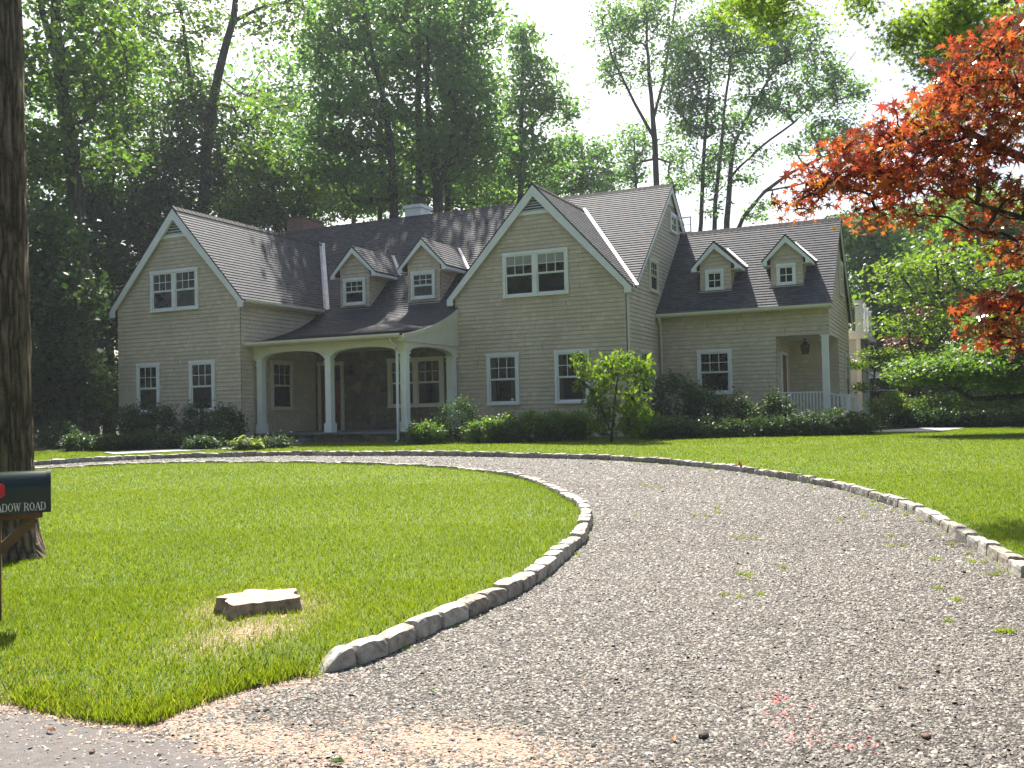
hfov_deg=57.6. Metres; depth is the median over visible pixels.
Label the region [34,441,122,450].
planting bed
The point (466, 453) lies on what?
kerb stone
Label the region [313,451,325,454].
kerb stone
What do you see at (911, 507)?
kerb stone
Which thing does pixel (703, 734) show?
stone
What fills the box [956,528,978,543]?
kerb stone
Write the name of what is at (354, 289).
dormer window
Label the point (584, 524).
kerb stone
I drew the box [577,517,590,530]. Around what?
kerb stone
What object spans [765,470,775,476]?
kerb stone
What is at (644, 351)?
window
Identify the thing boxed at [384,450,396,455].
kerb stone
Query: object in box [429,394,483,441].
yew
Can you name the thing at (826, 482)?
kerb stone
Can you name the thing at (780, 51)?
broadleaf tree
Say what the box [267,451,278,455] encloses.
kerb stone
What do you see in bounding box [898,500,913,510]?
kerb stone
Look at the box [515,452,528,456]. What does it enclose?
kerb stone
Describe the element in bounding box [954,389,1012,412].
bush
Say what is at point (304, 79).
broadleaf tree
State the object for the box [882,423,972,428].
planting bed
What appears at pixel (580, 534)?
kerb stone
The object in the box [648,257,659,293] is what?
window
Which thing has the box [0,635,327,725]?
grass
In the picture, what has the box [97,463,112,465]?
kerb stone
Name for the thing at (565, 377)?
window
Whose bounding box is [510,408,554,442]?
azalea
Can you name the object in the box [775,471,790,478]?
kerb stone
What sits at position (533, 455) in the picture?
kerb stone
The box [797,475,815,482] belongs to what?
kerb stone
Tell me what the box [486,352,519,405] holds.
window
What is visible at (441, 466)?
kerb stone
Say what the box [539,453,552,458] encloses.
kerb stone
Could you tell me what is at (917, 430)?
side path
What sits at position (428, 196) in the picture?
broadleaf tree
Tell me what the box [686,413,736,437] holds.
rhododendron
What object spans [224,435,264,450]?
hosta
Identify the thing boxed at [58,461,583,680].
grass
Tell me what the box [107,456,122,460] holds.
kerb stone
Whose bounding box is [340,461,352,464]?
kerb stone
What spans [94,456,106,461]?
kerb stone
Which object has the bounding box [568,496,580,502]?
kerb stone
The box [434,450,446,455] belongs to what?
kerb stone
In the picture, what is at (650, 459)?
kerb stone
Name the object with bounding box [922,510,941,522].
kerb stone
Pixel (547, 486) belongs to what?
kerb stone
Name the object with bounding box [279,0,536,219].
broadleaf tree
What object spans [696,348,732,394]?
window
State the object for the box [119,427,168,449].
shrub
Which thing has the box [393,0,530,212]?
broadleaf tree
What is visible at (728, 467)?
kerb stone
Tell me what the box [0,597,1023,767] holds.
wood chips
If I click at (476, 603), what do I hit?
kerb stone
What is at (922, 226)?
broadleaf tree
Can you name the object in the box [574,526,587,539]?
kerb stone
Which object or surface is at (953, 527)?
kerb stone
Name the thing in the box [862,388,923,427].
bush
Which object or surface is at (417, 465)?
kerb stone
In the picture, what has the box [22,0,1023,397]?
sky
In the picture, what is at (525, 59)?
broadleaf tree
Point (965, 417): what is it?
bush
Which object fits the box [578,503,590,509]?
kerb stone
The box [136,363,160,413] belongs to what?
window
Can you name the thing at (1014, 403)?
bush
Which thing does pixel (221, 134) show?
broadleaf tree
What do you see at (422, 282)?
dormer window
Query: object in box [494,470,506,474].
kerb stone
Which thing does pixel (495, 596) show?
kerb stone
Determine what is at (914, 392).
broadleaf tree
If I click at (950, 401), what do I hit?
bush
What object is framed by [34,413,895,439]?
ground
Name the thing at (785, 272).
dormer window
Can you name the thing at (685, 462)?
kerb stone
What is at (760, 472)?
kerb stone
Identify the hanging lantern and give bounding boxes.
[800,339,809,353]
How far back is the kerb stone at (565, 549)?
8.26 m
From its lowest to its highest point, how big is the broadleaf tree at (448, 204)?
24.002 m
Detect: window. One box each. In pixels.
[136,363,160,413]
[149,266,198,312]
[188,360,215,411]
[270,360,294,410]
[342,277,365,305]
[387,356,444,407]
[410,269,435,299]
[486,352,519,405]
[502,247,568,298]
[554,349,589,403]
[639,349,651,398]
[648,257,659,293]
[669,211,691,235]
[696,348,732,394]
[705,268,724,290]
[776,262,796,285]
[838,260,844,297]
[844,354,850,393]
[862,368,866,400]
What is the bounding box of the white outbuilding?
[848,300,875,415]
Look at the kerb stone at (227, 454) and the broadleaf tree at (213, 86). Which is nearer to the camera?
the kerb stone at (227, 454)
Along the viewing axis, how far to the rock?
6.27 m
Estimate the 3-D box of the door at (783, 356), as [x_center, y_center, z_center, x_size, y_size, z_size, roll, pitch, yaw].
[8.713,0.132,29.762,0.030,2.120,0.870,-2,-2,25]
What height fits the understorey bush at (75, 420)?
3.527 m
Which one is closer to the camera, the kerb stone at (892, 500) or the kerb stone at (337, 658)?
the kerb stone at (337, 658)
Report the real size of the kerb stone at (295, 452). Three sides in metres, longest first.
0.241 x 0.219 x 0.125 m
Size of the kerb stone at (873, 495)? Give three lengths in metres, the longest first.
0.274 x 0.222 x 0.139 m
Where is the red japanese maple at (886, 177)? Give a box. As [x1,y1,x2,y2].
[759,0,1023,360]
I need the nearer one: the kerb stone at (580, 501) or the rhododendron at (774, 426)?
the kerb stone at (580, 501)
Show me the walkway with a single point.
(145, 451)
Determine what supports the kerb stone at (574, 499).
on the lawn at (296, 627)
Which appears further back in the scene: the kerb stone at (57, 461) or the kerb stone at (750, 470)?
the kerb stone at (57, 461)
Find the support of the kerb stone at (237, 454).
on the lawn at (296, 627)
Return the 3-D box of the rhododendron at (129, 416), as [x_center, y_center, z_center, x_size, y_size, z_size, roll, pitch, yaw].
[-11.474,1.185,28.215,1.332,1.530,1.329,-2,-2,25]
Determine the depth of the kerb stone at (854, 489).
12.19 m
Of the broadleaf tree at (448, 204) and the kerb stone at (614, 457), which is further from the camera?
the broadleaf tree at (448, 204)
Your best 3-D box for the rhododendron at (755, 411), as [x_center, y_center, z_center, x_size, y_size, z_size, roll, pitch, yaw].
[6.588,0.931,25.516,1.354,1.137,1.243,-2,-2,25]
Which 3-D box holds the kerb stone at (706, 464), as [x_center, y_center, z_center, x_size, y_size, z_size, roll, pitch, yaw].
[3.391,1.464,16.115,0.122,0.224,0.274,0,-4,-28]
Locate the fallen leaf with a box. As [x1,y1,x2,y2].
[327,757,344,762]
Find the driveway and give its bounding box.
[0,455,1023,767]
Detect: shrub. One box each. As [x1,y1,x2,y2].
[33,417,84,449]
[54,430,100,450]
[87,429,134,450]
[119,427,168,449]
[153,431,198,448]
[177,432,226,449]
[199,426,238,446]
[245,430,300,448]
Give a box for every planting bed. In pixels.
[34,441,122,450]
[404,430,874,442]
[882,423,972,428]
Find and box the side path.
[872,428,964,431]
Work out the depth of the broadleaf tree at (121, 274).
43.31 m
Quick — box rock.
[213,588,303,619]
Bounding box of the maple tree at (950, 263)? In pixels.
[848,235,1023,401]
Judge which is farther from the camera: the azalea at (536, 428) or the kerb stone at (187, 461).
the azalea at (536, 428)
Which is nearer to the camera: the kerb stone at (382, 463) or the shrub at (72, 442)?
the kerb stone at (382, 463)
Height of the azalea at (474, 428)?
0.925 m
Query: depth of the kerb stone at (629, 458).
17.71 m
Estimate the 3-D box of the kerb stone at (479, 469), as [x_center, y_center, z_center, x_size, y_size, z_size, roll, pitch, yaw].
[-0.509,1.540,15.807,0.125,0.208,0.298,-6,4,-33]
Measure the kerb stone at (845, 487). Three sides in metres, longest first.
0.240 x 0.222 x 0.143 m
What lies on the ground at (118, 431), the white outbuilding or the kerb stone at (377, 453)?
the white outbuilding
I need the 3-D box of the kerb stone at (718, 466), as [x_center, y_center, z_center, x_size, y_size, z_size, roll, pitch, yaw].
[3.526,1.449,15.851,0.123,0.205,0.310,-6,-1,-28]
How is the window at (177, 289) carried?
in the house
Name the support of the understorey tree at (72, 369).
on the planting bed at (37, 447)
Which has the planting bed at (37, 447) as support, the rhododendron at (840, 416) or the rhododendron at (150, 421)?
the rhododendron at (150, 421)
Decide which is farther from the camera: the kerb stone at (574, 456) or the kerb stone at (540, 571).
the kerb stone at (574, 456)
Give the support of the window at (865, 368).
in the white outbuilding
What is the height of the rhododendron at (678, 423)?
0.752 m
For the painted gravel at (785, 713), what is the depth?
4.15 m
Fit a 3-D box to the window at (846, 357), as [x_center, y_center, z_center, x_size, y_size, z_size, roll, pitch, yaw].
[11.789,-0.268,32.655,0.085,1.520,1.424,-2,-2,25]
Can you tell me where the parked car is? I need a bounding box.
[870,390,924,415]
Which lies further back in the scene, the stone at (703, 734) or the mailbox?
the mailbox
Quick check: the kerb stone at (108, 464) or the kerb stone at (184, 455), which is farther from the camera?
the kerb stone at (184, 455)
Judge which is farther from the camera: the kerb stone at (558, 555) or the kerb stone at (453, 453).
the kerb stone at (453, 453)
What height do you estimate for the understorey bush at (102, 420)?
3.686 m
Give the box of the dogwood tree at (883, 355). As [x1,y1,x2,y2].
[850,346,911,405]
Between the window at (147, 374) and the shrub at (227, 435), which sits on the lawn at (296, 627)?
the shrub at (227, 435)
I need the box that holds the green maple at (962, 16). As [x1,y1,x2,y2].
[698,0,1023,133]
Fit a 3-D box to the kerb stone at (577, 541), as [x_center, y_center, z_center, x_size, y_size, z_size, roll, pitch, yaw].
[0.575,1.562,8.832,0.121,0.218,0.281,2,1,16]
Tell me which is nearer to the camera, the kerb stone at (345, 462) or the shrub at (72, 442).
the kerb stone at (345, 462)
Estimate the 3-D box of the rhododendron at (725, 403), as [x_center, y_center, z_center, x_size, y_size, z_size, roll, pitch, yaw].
[6.192,0.768,25.776,1.476,1.436,1.240,-1,-2,-23]
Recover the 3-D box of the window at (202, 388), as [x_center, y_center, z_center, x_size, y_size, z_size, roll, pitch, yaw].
[-9.705,0.066,29.131,1.054,1.620,0.085,-2,-2,25]
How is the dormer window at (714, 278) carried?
in the house
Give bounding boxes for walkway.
[103,443,297,454]
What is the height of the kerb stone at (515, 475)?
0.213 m
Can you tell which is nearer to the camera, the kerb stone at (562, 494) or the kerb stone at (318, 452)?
the kerb stone at (562, 494)
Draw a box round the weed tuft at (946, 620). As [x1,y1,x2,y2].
[941,616,953,622]
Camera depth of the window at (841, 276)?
31.53 m
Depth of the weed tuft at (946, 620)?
5.91 m
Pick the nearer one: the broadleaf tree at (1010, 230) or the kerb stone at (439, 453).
the kerb stone at (439, 453)
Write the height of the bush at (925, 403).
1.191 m
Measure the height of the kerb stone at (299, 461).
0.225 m
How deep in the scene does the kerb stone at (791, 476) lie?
13.87 m
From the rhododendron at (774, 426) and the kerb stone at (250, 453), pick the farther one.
the rhododendron at (774, 426)
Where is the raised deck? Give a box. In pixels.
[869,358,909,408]
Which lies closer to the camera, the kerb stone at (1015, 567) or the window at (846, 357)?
the kerb stone at (1015, 567)
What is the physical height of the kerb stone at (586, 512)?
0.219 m
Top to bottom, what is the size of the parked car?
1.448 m
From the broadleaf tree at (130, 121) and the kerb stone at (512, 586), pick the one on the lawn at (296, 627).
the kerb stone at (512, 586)
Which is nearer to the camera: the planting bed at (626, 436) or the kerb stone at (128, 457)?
the kerb stone at (128, 457)
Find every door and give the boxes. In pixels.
[321,365,340,429]
[782,355,786,401]
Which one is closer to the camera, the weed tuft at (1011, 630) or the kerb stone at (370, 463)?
the weed tuft at (1011, 630)
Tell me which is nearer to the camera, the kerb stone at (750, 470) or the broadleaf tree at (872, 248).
the kerb stone at (750, 470)
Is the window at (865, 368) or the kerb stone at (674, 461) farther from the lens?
the window at (865, 368)
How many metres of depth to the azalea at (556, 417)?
24.60 m
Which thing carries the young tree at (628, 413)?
on the lawn at (296, 627)
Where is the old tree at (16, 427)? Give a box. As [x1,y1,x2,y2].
[0,0,46,562]
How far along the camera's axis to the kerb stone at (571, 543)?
8.54 m
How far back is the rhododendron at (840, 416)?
24.65 m
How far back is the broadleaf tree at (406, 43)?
48.15 m
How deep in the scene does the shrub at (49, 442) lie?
27.35 m
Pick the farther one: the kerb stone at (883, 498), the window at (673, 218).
the window at (673, 218)
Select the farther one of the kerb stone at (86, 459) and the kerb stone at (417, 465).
the kerb stone at (86, 459)
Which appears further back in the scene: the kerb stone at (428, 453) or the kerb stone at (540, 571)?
the kerb stone at (428, 453)
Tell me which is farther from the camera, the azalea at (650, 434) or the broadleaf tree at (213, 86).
the broadleaf tree at (213, 86)
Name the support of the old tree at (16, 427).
on the lawn at (296, 627)
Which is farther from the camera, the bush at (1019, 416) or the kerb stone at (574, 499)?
the bush at (1019, 416)
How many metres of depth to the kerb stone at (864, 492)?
11.83 m
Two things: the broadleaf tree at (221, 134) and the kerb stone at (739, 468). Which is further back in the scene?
the broadleaf tree at (221, 134)
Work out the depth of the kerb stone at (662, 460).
16.99 m
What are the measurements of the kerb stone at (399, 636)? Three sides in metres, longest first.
0.317 x 0.210 x 0.133 m
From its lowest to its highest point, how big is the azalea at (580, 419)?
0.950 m
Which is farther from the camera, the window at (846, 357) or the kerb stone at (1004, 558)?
the window at (846, 357)
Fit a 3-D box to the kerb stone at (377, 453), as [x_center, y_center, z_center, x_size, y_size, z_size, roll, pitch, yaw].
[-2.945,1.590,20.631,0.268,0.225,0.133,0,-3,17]
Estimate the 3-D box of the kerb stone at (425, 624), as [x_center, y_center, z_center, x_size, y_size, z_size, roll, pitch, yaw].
[-0.564,1.574,5.909,0.125,0.221,0.320,-5,-5,24]
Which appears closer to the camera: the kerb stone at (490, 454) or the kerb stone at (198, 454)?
the kerb stone at (490, 454)
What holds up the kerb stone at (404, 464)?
on the lawn at (296, 627)
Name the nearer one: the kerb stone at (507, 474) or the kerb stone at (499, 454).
the kerb stone at (507, 474)
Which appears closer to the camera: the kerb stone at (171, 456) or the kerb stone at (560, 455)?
the kerb stone at (560, 455)
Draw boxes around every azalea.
[404,418,448,443]
[457,409,506,443]
[486,410,530,442]
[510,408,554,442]
[537,406,581,440]
[561,406,602,440]
[622,412,666,438]
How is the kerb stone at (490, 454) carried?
on the lawn at (296, 627)
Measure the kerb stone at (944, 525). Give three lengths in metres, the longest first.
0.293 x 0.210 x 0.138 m
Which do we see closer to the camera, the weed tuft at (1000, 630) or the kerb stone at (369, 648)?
the kerb stone at (369, 648)
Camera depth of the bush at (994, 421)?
28.26 m
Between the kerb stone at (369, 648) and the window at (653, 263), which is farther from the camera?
the window at (653, 263)
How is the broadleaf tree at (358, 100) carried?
on the ground at (118, 431)
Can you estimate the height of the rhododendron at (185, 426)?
1.426 m
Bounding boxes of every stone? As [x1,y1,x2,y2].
[37,460,50,464]
[51,458,64,464]
[65,458,77,462]
[78,457,93,461]
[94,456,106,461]
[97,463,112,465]
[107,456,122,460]
[123,455,134,459]
[136,455,149,458]
[150,454,163,458]
[164,454,178,458]
[179,453,190,457]
[179,460,192,463]
[191,452,205,457]
[206,453,218,457]
[219,452,232,456]
[233,452,242,456]
[243,451,256,456]
[257,452,267,455]
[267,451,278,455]
[279,451,291,454]
[289,460,304,462]
[292,450,300,455]
[301,450,312,455]
[304,460,317,463]
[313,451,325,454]
[319,645,356,672]
[324,451,336,455]
[337,451,350,455]
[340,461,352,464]
[347,635,387,663]
[350,451,359,455]
[360,451,372,455]
[365,462,376,465]
[373,451,384,455]
[376,462,387,465]
[377,623,415,653]
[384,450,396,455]
[397,450,409,455]
[397,463,409,466]
[404,612,441,639]
[409,450,422,455]
[410,463,426,467]
[423,451,433,455]
[430,601,468,627]
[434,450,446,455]
[434,465,447,468]
[446,450,459,455]
[457,593,488,616]
[459,451,471,455]
[472,451,486,456]
[475,468,487,472]
[476,587,507,608]
[485,452,494,456]
[493,577,521,598]
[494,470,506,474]
[495,452,506,456]
[502,472,516,476]
[505,452,514,456]
[511,473,523,478]
[512,571,535,590]
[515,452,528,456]
[523,477,536,481]
[524,564,546,582]
[529,452,540,457]
[530,478,541,482]
[534,556,556,574]
[535,480,547,484]
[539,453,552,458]
[543,550,563,566]
[545,484,556,488]
[549,486,561,492]
[550,544,570,560]
[552,453,566,458]
[555,488,567,493]
[558,539,575,553]
[559,492,572,497]
[564,494,575,500]
[567,454,581,458]
[567,536,580,548]
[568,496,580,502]
[569,530,585,544]
[572,498,582,505]
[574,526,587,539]
[576,500,586,505]
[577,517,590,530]
[577,522,588,532]
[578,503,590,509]
[579,514,591,524]
[580,510,591,514]
[582,453,597,458]
[596,454,611,459]
[610,455,623,460]
[623,456,633,461]
[632,457,644,461]
[644,457,658,462]
[656,457,671,463]
[668,459,683,464]
[680,460,692,465]
[690,461,701,466]
[698,730,708,738]
[700,462,713,467]
[711,463,724,469]
[722,464,736,470]
[732,466,747,471]
[745,467,758,473]
[754,469,767,474]
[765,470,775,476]
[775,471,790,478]
[786,472,802,480]
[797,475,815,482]
[810,478,823,484]
[821,479,836,487]
[831,481,847,489]
[841,483,855,491]
[850,485,866,494]
[859,488,875,498]
[868,491,884,501]
[878,494,892,503]
[887,495,907,506]
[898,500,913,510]
[907,503,924,513]
[914,507,931,517]
[921,732,930,738]
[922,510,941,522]
[931,515,950,527]
[940,520,956,532]
[948,523,966,537]
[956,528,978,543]
[966,535,987,549]
[977,539,1000,555]
[987,545,1011,561]
[998,552,1023,569]
[1008,559,1023,577]
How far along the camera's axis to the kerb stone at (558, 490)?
12.59 m
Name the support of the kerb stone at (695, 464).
on the lawn at (296, 627)
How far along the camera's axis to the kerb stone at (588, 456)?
18.37 m
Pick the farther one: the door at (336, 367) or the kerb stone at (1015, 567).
the door at (336, 367)
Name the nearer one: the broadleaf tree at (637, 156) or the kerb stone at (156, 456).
the kerb stone at (156, 456)
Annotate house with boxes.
[109,182,859,443]
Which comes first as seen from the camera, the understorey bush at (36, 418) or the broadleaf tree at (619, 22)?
the understorey bush at (36, 418)
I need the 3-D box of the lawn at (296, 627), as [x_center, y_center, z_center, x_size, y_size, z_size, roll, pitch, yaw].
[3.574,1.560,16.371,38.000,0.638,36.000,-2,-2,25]
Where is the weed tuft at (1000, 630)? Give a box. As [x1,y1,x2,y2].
[995,626,1010,633]
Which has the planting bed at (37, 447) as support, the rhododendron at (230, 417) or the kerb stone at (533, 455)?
the rhododendron at (230, 417)
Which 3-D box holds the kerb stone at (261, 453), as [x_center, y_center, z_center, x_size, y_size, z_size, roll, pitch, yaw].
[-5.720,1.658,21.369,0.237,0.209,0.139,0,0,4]
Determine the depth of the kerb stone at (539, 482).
13.72 m
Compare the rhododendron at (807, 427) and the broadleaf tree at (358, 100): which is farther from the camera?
the broadleaf tree at (358, 100)
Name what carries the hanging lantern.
hanging from the house
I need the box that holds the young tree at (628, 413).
[568,348,659,441]
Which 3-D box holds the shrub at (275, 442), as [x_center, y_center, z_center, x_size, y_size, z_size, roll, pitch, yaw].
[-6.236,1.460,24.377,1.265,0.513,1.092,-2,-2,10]
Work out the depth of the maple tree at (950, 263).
32.52 m
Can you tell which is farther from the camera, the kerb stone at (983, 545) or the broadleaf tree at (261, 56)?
the broadleaf tree at (261, 56)
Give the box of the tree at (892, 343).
[865,282,1018,406]
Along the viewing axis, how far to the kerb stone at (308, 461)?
18.19 m
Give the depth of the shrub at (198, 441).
24.21 m
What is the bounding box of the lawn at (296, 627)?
[0,427,1023,727]
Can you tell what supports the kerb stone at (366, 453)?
on the lawn at (296, 627)
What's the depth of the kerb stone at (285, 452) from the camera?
21.27 m
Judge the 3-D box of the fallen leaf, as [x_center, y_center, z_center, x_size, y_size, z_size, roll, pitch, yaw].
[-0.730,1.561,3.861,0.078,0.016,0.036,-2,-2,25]
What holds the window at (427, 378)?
in the house
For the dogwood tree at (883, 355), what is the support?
on the ground at (118, 431)
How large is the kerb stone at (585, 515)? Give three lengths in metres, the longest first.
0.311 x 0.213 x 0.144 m
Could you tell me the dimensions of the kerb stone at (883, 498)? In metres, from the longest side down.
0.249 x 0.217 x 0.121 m
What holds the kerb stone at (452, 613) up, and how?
on the lawn at (296, 627)
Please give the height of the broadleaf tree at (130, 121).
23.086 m
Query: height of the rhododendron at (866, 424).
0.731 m
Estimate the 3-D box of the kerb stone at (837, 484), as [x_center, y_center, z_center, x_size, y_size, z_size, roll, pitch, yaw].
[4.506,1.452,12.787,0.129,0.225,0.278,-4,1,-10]
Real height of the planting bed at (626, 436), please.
0.007 m
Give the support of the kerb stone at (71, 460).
on the lawn at (296, 627)
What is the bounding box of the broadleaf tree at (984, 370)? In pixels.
[876,311,1023,400]
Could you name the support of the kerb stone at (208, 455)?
on the lawn at (296, 627)
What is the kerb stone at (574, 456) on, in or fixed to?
on the lawn at (296, 627)
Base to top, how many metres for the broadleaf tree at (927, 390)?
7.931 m
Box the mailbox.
[0,469,50,621]
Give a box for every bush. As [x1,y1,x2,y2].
[33,402,73,436]
[37,401,118,435]
[98,365,118,436]
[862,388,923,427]
[890,405,935,427]
[903,392,944,412]
[916,405,963,427]
[925,387,973,411]
[943,404,991,427]
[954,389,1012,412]
[968,406,1018,426]
[985,390,1023,411]
[989,405,1023,426]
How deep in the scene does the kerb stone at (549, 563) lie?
7.68 m
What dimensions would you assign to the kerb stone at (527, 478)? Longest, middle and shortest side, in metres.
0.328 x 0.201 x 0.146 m
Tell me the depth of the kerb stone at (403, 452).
20.41 m
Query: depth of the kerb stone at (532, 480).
13.98 m
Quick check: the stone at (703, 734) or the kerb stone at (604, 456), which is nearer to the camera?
the stone at (703, 734)
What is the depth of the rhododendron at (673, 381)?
26.13 m
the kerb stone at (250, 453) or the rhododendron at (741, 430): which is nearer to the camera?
the kerb stone at (250, 453)
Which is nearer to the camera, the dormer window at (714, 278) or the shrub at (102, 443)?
the shrub at (102, 443)
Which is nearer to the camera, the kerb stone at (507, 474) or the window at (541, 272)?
the kerb stone at (507, 474)
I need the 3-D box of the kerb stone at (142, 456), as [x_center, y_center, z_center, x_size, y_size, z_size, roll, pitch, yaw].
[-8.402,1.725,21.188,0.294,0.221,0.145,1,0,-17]
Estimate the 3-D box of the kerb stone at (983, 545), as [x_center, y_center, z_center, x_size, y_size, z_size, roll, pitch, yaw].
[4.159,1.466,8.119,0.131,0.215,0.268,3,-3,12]
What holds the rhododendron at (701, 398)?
on the lawn at (296, 627)
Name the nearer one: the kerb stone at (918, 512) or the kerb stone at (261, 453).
the kerb stone at (918, 512)
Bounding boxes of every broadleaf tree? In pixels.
[22,0,172,438]
[24,33,318,259]
[27,145,144,392]
[38,135,238,299]
[52,0,190,437]
[108,0,321,214]
[151,85,284,229]
[195,132,344,233]
[234,32,526,226]
[273,0,432,221]
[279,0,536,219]
[287,101,525,226]
[356,0,476,201]
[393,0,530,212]
[416,4,518,211]
[480,13,590,202]
[514,128,632,196]
[575,0,694,185]
[601,117,706,196]
[653,0,880,230]
[825,205,925,389]
[868,177,1023,394]
[868,310,1023,413]
[880,184,1022,273]
[882,278,930,400]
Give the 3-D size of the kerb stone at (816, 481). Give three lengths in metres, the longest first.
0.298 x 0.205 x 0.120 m
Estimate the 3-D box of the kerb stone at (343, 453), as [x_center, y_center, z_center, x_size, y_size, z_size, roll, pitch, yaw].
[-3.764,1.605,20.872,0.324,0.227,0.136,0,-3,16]
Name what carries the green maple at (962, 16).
on the lawn at (296, 627)
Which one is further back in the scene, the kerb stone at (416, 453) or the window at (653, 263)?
the window at (653, 263)
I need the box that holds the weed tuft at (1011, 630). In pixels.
[1003,627,1019,633]
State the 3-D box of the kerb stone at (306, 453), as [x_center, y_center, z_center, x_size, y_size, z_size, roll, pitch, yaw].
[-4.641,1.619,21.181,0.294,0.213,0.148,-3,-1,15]
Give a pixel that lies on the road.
(14, 750)
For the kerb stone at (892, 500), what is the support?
on the lawn at (296, 627)
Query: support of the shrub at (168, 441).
on the lawn at (296, 627)
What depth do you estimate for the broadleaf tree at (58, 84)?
33.72 m
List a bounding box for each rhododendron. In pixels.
[111,398,148,438]
[136,400,181,438]
[166,400,215,436]
[201,400,252,439]
[641,365,709,435]
[650,413,699,438]
[678,380,728,435]
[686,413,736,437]
[702,386,755,422]
[716,413,767,437]
[735,398,776,435]
[746,411,799,436]
[754,385,804,422]
[782,408,834,435]
[811,406,859,434]
[840,409,885,434]
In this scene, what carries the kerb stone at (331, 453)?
on the lawn at (296, 627)
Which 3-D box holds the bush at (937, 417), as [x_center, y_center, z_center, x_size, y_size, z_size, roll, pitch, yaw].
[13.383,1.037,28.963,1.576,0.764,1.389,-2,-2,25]
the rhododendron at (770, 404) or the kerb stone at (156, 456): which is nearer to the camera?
the kerb stone at (156, 456)
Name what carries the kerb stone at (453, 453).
on the lawn at (296, 627)
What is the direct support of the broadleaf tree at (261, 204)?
on the ground at (118, 431)
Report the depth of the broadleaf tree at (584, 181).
62.73 m
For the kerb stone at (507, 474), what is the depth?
14.97 m
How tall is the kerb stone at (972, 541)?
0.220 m
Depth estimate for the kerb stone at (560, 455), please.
18.68 m
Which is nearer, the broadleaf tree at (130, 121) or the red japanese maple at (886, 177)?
the red japanese maple at (886, 177)
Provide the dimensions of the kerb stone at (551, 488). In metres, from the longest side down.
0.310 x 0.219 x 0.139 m
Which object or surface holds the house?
on the ground at (118, 431)
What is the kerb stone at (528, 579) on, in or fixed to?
on the lawn at (296, 627)
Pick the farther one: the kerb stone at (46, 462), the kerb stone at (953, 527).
the kerb stone at (46, 462)
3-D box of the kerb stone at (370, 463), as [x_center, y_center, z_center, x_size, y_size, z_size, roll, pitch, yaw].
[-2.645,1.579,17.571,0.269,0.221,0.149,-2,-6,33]
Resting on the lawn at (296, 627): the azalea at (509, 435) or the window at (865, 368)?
the azalea at (509, 435)
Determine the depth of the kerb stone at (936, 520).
9.54 m
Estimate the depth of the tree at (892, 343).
36.65 m
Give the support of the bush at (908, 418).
on the planting bed at (906, 428)
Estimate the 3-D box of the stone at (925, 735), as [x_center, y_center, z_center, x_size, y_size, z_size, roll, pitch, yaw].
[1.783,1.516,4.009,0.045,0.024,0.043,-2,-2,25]
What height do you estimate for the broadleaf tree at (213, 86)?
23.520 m
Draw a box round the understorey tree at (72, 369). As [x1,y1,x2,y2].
[27,194,122,444]
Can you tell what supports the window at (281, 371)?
in the house
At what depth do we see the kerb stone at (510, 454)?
19.27 m
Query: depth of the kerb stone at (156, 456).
21.20 m
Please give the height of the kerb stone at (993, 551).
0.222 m
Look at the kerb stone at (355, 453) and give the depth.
20.73 m
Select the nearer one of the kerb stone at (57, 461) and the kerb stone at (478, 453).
the kerb stone at (478, 453)
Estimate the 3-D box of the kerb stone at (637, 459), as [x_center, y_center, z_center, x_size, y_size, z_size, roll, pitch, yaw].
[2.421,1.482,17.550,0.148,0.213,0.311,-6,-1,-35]
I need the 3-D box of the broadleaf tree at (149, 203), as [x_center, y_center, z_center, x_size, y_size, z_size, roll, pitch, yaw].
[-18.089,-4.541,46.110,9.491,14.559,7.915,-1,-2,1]
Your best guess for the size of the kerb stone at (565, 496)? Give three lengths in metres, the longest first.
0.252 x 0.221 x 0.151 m
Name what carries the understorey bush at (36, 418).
on the ground at (118, 431)
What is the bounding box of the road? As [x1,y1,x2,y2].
[0,711,258,767]
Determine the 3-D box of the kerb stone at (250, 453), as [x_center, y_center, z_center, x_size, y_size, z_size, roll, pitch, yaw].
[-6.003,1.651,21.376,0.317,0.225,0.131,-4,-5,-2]
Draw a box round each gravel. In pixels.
[758,688,885,754]
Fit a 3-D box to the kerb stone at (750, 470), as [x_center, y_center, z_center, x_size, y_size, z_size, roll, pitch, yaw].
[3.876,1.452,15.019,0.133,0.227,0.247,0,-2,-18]
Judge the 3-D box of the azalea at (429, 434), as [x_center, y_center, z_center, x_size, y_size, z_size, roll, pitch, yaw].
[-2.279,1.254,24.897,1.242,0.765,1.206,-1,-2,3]
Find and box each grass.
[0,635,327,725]
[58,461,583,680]

